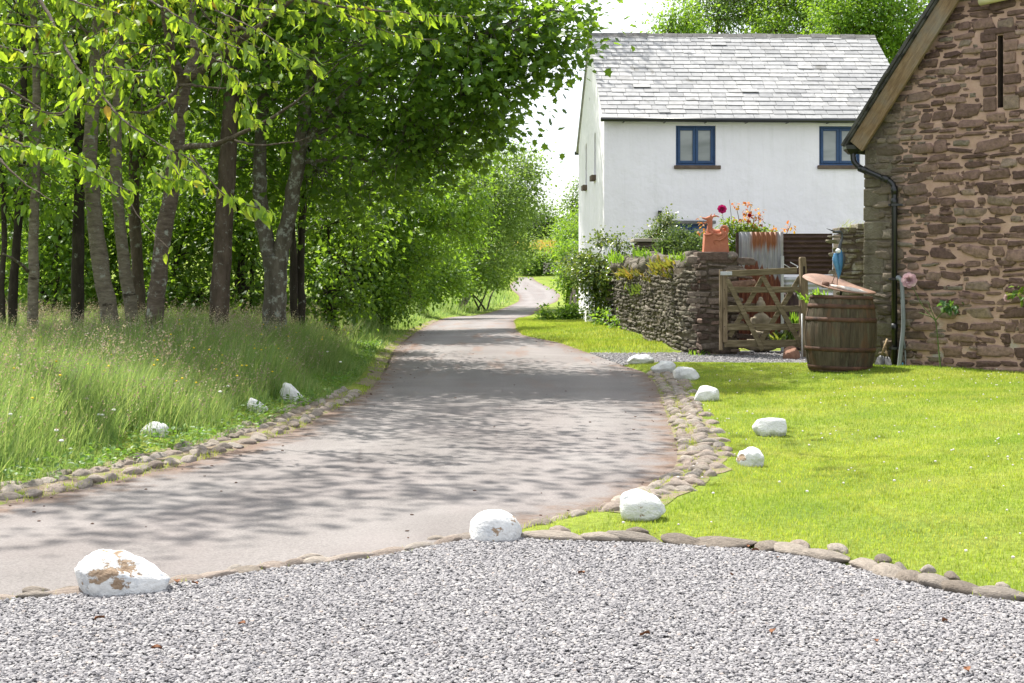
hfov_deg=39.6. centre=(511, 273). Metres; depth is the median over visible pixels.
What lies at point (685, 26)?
garden tree
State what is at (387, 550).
kerb stone
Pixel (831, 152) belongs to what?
window
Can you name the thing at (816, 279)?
iron plate
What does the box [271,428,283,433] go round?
kerb stone
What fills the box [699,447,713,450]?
kerb stone
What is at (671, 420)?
kerb stone
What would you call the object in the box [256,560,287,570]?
kerb stone
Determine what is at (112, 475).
kerb stone
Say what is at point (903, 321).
waste pipe
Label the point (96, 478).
kerb stone
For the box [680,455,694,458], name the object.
kerb stone
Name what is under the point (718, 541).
kerb stone
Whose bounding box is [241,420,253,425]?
kerb stone
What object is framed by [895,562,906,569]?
kerb stone
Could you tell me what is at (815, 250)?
corrugated sheet
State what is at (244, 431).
kerb stone
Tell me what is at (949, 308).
rose bush
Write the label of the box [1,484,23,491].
kerb stone
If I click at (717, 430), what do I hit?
kerb stone
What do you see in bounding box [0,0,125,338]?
verge tree
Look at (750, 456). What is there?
boulder
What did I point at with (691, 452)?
kerb stone
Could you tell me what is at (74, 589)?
kerb stone
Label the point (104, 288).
cherry tree
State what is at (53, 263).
hazel bush
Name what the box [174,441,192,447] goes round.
kerb stone
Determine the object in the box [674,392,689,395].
kerb stone
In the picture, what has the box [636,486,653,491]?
kerb stone
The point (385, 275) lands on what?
wood tree
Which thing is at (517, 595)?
gravel
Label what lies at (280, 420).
kerb stone
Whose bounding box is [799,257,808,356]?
gate post
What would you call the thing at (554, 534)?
kerb stone
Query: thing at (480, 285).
roadside bush
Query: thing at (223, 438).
kerb stone
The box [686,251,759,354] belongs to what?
gate pillar
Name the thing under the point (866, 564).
kerb stone
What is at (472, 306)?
verge grass
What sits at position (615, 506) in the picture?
kerb stone
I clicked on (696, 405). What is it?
kerb stone
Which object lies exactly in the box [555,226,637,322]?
viburnum
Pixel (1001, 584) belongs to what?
kerb stone
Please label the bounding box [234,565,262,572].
kerb stone
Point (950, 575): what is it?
kerb stone
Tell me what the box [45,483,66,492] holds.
kerb stone
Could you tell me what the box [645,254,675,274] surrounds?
wall fern
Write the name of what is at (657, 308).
garden wall
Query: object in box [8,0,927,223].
sky
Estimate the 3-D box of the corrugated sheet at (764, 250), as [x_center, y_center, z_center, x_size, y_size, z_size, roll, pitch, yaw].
[3.958,0.256,22.601,0.708,1.847,0.043,0,0,0]
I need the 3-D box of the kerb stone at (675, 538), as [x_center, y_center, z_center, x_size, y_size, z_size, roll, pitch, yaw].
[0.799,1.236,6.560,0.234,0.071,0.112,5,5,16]
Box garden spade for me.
[875,338,887,364]
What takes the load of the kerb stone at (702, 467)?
on the earth strip at (707, 478)
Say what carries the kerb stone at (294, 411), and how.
on the ground at (598, 515)
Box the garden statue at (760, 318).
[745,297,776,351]
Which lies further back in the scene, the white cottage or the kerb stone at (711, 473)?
the white cottage
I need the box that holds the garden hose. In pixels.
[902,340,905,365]
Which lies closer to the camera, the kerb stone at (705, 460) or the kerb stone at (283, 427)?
the kerb stone at (705, 460)
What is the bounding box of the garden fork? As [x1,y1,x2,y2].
[885,348,891,365]
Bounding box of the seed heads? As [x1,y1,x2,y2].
[0,277,367,445]
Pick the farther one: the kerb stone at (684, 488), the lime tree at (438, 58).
the lime tree at (438, 58)
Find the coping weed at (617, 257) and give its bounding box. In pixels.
[602,250,627,265]
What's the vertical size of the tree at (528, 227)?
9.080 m
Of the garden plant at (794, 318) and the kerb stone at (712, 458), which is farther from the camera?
the garden plant at (794, 318)
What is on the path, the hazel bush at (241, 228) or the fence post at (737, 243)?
the fence post at (737, 243)
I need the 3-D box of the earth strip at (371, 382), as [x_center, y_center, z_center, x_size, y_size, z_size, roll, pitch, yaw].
[-2.098,1.309,29.641,0.442,0.259,27.937,0,0,-2]
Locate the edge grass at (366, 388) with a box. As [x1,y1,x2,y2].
[2,318,1023,601]
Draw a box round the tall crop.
[495,239,559,257]
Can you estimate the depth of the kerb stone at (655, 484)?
8.18 m
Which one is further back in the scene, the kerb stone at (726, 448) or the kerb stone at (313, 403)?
the kerb stone at (313, 403)
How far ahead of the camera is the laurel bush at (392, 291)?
29.27 m
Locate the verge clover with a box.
[0,339,382,484]
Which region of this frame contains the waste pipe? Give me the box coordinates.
[896,275,905,365]
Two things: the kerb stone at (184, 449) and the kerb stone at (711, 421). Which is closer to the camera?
the kerb stone at (184, 449)
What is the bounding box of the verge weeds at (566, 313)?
[532,300,584,319]
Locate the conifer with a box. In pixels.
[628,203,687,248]
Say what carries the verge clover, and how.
on the ground at (598, 515)
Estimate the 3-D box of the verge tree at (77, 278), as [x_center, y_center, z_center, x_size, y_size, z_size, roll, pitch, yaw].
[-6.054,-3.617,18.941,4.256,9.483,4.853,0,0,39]
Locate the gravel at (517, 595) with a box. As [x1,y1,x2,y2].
[0,537,1023,682]
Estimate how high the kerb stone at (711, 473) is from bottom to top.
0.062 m
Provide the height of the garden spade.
0.381 m
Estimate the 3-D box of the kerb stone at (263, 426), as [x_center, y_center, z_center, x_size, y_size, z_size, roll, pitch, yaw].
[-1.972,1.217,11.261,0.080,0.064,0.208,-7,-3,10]
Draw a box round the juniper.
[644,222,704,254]
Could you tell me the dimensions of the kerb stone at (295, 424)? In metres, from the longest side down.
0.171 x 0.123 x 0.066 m
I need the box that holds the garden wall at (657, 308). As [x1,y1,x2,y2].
[606,250,699,352]
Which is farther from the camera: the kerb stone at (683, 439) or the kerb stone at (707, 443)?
the kerb stone at (683, 439)
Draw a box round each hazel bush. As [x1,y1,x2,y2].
[0,129,142,318]
[0,223,54,308]
[26,126,194,313]
[97,111,256,320]
[164,136,326,321]
[235,172,424,343]
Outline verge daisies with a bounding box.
[8,351,341,441]
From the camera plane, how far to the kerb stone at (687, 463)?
9.09 m
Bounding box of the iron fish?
[822,280,867,292]
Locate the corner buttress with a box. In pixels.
[585,305,608,321]
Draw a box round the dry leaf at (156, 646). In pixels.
[151,644,161,648]
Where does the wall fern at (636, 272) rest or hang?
attached to the garden wall at (657, 308)
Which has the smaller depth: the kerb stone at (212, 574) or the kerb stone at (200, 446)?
the kerb stone at (212, 574)
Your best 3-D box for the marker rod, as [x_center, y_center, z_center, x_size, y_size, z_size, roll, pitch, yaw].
[4.233,0.986,20.750,0.028,0.814,0.024,0,0,0]
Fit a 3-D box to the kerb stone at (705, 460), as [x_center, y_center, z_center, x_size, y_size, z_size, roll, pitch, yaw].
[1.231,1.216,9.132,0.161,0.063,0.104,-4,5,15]
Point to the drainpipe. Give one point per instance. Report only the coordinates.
(852, 151)
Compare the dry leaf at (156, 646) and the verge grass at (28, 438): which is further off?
the verge grass at (28, 438)
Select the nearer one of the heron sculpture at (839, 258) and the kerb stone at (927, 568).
the kerb stone at (927, 568)
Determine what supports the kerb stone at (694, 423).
on the ground at (598, 515)
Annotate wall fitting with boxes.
[978,0,1003,5]
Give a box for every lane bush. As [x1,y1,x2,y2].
[541,214,578,309]
[542,234,578,310]
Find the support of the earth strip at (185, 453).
on the ground at (598, 515)
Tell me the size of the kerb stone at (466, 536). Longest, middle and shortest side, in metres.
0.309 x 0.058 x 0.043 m
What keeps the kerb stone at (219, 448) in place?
on the earth strip at (185, 453)
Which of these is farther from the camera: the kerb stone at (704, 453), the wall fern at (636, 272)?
the wall fern at (636, 272)
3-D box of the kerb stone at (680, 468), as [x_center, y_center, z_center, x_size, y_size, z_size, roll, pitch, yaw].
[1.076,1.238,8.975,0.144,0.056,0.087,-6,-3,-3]
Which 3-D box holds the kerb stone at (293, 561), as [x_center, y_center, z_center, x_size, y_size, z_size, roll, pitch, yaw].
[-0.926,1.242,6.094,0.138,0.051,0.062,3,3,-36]
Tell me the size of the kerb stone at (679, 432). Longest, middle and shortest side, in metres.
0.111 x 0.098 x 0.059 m
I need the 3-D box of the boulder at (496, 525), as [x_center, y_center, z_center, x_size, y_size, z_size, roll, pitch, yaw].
[-0.076,1.204,6.698,0.248,0.194,0.223,0,0,0]
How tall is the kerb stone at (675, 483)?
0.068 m
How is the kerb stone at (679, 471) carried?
on the earth strip at (707, 478)
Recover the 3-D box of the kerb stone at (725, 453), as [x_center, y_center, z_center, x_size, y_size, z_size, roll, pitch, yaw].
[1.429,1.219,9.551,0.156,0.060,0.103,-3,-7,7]
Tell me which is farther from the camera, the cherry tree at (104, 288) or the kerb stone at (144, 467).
the cherry tree at (104, 288)
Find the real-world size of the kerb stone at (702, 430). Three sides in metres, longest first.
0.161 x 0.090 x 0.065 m
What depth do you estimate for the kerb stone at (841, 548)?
6.25 m
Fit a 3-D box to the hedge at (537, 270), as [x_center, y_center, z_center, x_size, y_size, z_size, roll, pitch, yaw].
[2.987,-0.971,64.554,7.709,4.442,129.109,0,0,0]
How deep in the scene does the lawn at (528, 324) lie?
27.13 m
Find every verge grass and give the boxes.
[0,303,377,405]
[0,324,296,485]
[5,284,479,350]
[421,281,517,312]
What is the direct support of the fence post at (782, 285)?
on the path
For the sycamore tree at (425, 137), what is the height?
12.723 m
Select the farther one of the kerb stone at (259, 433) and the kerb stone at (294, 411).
the kerb stone at (294, 411)
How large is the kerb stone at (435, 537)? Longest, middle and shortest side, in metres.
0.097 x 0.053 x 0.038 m
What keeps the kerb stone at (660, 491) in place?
on the earth strip at (707, 478)
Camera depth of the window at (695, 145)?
38.18 m
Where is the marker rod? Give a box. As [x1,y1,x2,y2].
[801,314,802,357]
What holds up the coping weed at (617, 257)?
on the garden wall at (657, 308)
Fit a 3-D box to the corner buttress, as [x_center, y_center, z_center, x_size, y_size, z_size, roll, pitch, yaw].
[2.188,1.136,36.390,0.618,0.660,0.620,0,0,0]
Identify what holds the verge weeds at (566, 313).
on the ground at (598, 515)
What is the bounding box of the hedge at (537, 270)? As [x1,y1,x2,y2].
[513,238,560,275]
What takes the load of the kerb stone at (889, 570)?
on the ground at (598, 515)
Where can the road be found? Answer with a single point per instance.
(367, 472)
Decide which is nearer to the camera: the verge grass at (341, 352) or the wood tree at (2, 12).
the verge grass at (341, 352)
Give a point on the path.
(696, 359)
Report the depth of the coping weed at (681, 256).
22.18 m
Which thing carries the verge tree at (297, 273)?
on the ground at (598, 515)
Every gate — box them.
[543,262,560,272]
[719,262,800,350]
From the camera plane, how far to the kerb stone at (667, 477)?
8.51 m
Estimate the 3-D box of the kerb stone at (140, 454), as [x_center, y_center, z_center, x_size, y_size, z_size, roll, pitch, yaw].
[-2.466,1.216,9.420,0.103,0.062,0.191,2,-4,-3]
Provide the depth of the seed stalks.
12.76 m
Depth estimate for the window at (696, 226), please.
38.17 m
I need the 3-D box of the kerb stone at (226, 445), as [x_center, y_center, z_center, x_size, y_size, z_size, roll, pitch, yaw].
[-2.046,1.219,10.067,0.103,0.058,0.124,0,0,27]
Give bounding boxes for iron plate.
[802,273,875,295]
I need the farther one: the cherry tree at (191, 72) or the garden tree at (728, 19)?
the garden tree at (728, 19)
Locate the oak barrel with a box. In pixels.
[804,295,876,371]
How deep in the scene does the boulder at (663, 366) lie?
17.32 m
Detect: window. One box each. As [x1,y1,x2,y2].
[671,224,707,238]
[676,126,714,164]
[819,126,858,164]
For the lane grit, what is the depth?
10.01 m
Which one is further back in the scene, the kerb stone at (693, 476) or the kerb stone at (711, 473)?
the kerb stone at (711, 473)
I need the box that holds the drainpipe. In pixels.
[843,145,902,365]
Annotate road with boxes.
[0,277,676,594]
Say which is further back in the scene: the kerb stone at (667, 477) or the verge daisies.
the verge daisies
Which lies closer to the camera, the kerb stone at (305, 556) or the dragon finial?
the kerb stone at (305, 556)
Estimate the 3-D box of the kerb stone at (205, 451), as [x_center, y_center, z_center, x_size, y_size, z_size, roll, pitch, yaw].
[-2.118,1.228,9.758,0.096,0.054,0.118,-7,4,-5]
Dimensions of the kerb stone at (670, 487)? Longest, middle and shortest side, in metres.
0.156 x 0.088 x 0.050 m
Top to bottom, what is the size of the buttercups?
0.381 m
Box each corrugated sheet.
[739,232,782,347]
[783,234,832,273]
[784,277,832,292]
[784,293,800,349]
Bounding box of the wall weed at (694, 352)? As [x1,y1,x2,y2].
[688,348,710,355]
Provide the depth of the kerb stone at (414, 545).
6.45 m
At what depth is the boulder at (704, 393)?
13.56 m
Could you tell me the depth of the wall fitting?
16.43 m
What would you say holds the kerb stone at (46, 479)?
on the ground at (598, 515)
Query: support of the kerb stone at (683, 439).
on the earth strip at (707, 478)
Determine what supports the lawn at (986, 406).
on the ground at (598, 515)
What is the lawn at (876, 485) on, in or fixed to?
on the ground at (598, 515)
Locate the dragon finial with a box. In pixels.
[702,214,728,251]
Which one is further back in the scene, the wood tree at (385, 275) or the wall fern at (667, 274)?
the wood tree at (385, 275)
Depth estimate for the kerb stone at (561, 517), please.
7.12 m
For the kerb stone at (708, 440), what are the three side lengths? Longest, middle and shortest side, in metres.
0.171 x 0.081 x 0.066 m
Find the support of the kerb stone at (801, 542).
on the ground at (598, 515)
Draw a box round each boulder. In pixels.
[74,549,170,596]
[140,421,168,436]
[247,398,267,412]
[280,383,301,402]
[469,509,521,542]
[620,489,665,521]
[627,354,654,363]
[650,361,675,372]
[673,367,699,380]
[694,385,718,401]
[736,447,763,466]
[752,418,786,436]
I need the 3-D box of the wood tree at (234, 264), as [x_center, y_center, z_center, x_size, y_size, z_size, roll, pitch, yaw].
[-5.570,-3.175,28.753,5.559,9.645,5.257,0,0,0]
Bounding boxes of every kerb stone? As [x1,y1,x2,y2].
[0,481,22,486]
[0,492,23,499]
[0,594,22,600]
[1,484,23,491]
[16,590,52,598]
[21,479,43,486]
[22,586,49,591]
[23,489,42,497]
[41,477,56,482]
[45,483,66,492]
[47,469,71,476]
[48,586,82,594]
[53,475,69,480]
[72,469,92,475]
[74,478,92,488]
[88,474,106,482]
[89,466,109,472]
[104,473,119,480]
[111,462,123,468]
[118,459,135,464]
[122,466,143,473]
[133,453,144,458]
[135,455,156,462]
[138,464,150,470]
[147,460,163,467]
[150,452,166,457]
[163,457,180,464]
[164,450,182,455]
[168,574,206,583]
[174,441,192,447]
[178,446,194,451]
[180,455,196,463]
[189,448,201,456]
[193,444,206,448]
[199,442,216,446]
[199,569,238,578]
[201,449,209,454]
[207,439,218,443]
[211,446,226,452]
[216,442,232,448]
[217,437,231,440]
[227,433,238,437]
[227,564,240,569]
[228,442,243,448]
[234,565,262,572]
[237,439,256,443]
[239,429,251,433]
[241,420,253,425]
[249,435,266,441]
[251,432,267,437]
[256,424,269,428]
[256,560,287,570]
[263,422,278,425]
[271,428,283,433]
[273,418,286,421]
[280,425,288,429]
[284,558,303,566]
[286,420,299,427]
[289,409,301,412]
[298,553,323,558]
[299,417,310,422]
[303,556,328,564]
[309,401,318,405]
[309,412,320,415]
[316,552,374,562]
[320,406,330,409]
[346,392,358,397]
[365,546,408,558]
[404,542,434,549]
[427,535,443,539]
[434,535,461,544]
[444,533,470,539]
[523,530,585,540]
[526,518,552,527]
[549,525,570,531]
[550,515,566,520]
[568,509,586,517]
[579,531,620,541]
[581,507,601,512]
[600,502,619,511]
[606,530,662,543]
[611,495,620,500]
[626,527,648,533]
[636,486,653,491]
[648,482,664,487]
[649,489,671,494]
[659,485,679,490]
[660,472,683,478]
[661,533,700,545]
[663,475,670,480]
[665,480,692,486]
[667,418,679,422]
[669,410,679,414]
[669,470,684,473]
[670,476,687,479]
[671,421,685,425]
[671,466,688,470]
[673,425,689,429]
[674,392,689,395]
[674,431,686,434]
[676,485,695,490]
[677,438,691,443]
[677,442,690,446]
[678,379,690,381]
[678,444,688,449]
[680,408,690,412]
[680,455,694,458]
[681,458,694,463]
[683,450,701,455]
[683,461,692,465]
[683,478,705,485]
[684,471,699,475]
[685,474,699,478]
[686,415,696,418]
[686,419,700,423]
[686,446,697,451]
[688,464,711,470]
[689,401,701,405]
[691,433,707,437]
[692,404,702,407]
[692,422,705,425]
[692,458,713,464]
[693,429,712,433]
[693,468,702,473]
[693,536,757,548]
[694,436,704,441]
[694,451,717,456]
[696,444,714,449]
[697,438,719,442]
[697,442,712,445]
[697,455,719,460]
[699,411,713,416]
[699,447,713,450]
[703,469,716,476]
[705,419,719,423]
[709,462,726,468]
[710,428,724,432]
[713,437,730,441]
[713,442,724,446]
[716,451,736,456]
[720,446,732,451]
[754,540,776,550]
[773,542,807,556]
[791,539,809,547]
[802,548,849,562]
[827,543,848,553]
[848,557,877,570]
[872,562,902,578]
[874,554,891,562]
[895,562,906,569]
[896,570,920,582]
[916,573,948,588]
[920,564,935,572]
[941,580,977,594]
[944,571,959,579]
[972,585,1023,601]
[995,582,1009,587]
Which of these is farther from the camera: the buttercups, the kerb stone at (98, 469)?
the buttercups
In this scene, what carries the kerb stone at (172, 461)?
on the ground at (598, 515)
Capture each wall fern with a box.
[611,264,632,280]
[624,266,642,275]
[642,273,651,282]
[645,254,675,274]
[647,269,661,275]
[661,269,672,277]
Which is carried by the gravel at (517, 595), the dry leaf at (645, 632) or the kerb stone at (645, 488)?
the dry leaf at (645, 632)
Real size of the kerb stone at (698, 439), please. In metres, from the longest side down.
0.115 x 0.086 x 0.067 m
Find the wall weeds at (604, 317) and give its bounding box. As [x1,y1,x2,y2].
[590,307,626,328]
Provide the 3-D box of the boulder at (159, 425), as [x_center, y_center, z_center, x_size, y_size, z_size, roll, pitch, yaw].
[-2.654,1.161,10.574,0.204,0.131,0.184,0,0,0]
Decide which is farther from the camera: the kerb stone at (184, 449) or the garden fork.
the garden fork
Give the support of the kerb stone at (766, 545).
on the ground at (598, 515)
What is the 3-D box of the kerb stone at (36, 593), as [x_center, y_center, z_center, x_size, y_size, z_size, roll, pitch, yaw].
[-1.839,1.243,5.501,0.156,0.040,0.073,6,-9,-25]
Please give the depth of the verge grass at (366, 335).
27.89 m
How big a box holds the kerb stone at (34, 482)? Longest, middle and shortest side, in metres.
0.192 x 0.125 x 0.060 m
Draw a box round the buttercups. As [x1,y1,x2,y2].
[12,312,351,398]
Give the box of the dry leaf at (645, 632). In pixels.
[639,630,649,635]
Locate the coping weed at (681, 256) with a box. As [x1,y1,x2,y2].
[665,251,686,262]
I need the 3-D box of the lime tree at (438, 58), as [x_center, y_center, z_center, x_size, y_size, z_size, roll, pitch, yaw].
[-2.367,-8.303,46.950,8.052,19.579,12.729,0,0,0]
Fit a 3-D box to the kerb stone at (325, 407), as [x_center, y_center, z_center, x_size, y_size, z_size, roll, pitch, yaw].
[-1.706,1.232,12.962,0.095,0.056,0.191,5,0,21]
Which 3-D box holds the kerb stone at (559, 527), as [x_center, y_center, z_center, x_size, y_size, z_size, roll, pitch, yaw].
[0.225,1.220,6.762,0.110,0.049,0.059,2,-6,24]
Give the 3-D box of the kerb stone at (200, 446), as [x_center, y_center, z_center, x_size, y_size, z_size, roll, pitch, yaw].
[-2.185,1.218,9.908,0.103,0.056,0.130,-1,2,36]
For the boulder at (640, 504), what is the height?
0.177 m
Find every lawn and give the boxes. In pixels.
[514,317,669,352]
[522,434,1023,590]
[625,361,1023,448]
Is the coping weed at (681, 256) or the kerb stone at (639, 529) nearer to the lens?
the kerb stone at (639, 529)
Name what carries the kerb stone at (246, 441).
on the earth strip at (185, 453)
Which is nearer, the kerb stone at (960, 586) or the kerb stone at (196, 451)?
the kerb stone at (960, 586)
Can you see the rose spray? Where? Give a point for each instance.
(1008, 297)
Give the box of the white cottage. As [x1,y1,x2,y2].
[574,32,889,320]
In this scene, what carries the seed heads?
attached to the verge grass at (341, 352)
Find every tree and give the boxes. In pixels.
[0,0,71,295]
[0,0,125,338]
[0,0,145,328]
[0,0,181,334]
[0,0,186,328]
[0,0,486,263]
[1,3,162,292]
[9,1,283,292]
[27,1,241,316]
[32,0,410,343]
[49,0,214,333]
[53,0,370,333]
[124,0,358,309]
[174,0,636,335]
[219,1,443,326]
[223,0,452,329]
[307,126,517,306]
[403,0,528,305]
[415,132,564,306]
[491,195,540,240]
[509,195,567,240]
[542,197,578,278]
[551,176,578,217]
[621,0,731,33]
[661,0,814,33]
[718,0,855,34]
[788,0,929,63]
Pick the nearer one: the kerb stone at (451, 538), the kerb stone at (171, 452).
the kerb stone at (451, 538)
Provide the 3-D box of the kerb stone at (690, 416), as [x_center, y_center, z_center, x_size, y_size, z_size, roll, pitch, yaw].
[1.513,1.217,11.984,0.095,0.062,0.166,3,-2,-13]
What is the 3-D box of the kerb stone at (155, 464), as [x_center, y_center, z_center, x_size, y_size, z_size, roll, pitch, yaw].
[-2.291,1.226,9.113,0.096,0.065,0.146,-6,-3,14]
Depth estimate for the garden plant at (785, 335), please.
21.93 m
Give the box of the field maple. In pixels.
[396,194,502,316]
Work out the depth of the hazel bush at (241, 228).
22.37 m
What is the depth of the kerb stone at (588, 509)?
7.37 m
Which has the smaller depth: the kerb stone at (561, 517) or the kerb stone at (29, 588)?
the kerb stone at (29, 588)
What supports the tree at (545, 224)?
on the ground at (598, 515)
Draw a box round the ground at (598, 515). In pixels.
[0,229,1023,591]
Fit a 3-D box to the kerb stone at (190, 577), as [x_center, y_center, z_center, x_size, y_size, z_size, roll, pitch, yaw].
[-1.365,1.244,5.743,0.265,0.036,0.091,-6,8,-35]
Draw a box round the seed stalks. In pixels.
[0,288,356,449]
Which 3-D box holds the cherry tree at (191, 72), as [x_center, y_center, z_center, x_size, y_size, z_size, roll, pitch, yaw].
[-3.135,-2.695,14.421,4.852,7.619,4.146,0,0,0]
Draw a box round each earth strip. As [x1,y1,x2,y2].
[0,389,361,504]
[357,320,435,385]
[596,374,730,512]
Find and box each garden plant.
[767,330,796,339]
[789,312,798,330]
[795,287,827,302]
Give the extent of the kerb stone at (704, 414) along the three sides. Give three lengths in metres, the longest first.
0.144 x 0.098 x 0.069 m
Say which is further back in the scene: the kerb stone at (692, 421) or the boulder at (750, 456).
the kerb stone at (692, 421)
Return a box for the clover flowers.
[622,363,1022,558]
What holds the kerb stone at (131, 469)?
on the earth strip at (185, 453)
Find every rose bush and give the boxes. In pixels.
[696,200,795,348]
[901,272,963,366]
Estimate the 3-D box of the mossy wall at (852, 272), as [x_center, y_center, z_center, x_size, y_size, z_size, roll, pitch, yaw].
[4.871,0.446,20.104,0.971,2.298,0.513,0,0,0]
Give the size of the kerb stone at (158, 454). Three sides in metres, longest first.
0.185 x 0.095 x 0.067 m
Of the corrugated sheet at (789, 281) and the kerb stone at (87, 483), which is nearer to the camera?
the kerb stone at (87, 483)
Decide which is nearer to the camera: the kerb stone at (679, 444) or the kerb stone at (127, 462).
the kerb stone at (127, 462)
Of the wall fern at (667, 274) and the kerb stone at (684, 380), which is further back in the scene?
the wall fern at (667, 274)
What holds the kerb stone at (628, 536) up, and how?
on the ground at (598, 515)
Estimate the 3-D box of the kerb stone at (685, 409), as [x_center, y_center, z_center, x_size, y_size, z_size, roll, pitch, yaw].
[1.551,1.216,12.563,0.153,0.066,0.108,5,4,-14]
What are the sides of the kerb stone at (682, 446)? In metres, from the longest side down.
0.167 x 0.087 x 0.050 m
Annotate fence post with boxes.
[736,233,738,348]
[781,256,783,350]
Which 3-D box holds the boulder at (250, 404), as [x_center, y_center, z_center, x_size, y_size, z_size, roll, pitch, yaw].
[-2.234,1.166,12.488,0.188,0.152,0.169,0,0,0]
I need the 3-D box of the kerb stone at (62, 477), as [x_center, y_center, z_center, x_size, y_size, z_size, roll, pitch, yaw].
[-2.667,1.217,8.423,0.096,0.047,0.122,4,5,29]
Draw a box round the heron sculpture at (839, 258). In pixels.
[826,228,845,284]
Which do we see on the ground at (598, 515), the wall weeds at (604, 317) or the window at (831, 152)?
the wall weeds at (604, 317)
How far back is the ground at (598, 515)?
8.60 m
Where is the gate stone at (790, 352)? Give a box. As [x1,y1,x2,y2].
[783,346,799,358]
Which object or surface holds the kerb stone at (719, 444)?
on the earth strip at (707, 478)
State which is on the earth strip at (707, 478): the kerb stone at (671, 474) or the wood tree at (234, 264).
the kerb stone at (671, 474)
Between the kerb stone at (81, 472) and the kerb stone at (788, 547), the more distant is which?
the kerb stone at (81, 472)
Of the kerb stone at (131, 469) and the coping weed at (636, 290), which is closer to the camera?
the kerb stone at (131, 469)
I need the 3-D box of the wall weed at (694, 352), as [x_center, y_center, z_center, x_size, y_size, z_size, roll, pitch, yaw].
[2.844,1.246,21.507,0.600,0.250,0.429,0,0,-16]
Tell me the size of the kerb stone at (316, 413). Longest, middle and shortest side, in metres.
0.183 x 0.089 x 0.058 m
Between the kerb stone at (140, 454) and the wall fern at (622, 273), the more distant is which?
the wall fern at (622, 273)
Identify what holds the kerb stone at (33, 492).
on the ground at (598, 515)
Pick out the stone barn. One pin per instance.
(936, 132)
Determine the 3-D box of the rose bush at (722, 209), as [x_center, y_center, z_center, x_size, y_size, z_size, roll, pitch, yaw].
[3.754,0.083,22.862,1.619,2.554,0.589,0,0,0]
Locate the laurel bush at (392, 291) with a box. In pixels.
[304,216,465,329]
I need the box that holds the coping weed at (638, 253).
[628,242,662,258]
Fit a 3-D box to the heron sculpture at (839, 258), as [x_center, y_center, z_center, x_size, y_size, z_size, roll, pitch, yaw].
[3.862,-0.200,16.890,0.236,0.687,0.102,0,0,-18]
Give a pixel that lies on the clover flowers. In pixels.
(894, 480)
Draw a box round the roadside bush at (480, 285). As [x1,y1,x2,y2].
[437,252,529,311]
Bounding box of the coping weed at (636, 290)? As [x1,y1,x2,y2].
[620,283,642,296]
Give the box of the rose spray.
[1003,285,1023,306]
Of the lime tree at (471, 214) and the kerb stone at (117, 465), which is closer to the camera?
the kerb stone at (117, 465)
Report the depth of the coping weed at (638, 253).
25.20 m
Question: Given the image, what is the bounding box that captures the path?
[593,351,806,364]
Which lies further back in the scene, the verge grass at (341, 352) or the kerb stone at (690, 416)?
the verge grass at (341, 352)
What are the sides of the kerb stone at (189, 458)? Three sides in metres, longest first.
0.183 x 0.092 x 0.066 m
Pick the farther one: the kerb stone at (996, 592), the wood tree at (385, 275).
the wood tree at (385, 275)
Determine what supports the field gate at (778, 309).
attached to the gate post at (803, 283)
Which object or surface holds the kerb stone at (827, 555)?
on the ground at (598, 515)
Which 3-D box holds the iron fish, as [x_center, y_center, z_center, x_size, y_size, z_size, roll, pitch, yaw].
[3.929,0.178,16.790,0.571,0.090,0.119,12,15,0]
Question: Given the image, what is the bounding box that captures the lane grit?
[9,331,677,555]
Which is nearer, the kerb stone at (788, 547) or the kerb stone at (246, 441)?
the kerb stone at (788, 547)
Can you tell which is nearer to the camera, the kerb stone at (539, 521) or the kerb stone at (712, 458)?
the kerb stone at (539, 521)
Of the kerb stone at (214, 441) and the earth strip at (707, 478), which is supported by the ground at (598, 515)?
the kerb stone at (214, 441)
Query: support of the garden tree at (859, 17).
on the ground at (598, 515)
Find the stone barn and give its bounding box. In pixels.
[841,0,1023,371]
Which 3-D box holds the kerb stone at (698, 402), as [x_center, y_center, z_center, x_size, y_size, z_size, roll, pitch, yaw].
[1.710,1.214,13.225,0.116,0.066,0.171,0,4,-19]
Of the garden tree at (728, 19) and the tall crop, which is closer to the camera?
the garden tree at (728, 19)
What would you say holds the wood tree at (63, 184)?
on the ground at (598, 515)
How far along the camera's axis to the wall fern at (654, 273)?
24.02 m
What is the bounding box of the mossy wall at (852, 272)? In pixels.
[825,224,864,295]
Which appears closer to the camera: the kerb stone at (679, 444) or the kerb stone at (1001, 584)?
the kerb stone at (1001, 584)
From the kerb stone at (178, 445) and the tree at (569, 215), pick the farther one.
the tree at (569, 215)
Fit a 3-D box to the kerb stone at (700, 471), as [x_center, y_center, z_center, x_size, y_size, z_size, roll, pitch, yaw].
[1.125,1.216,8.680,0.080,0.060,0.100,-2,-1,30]
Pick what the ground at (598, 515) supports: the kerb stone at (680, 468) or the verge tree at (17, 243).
the verge tree at (17, 243)
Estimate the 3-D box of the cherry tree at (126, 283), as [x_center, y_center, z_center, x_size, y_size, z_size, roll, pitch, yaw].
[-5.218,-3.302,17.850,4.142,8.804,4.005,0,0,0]

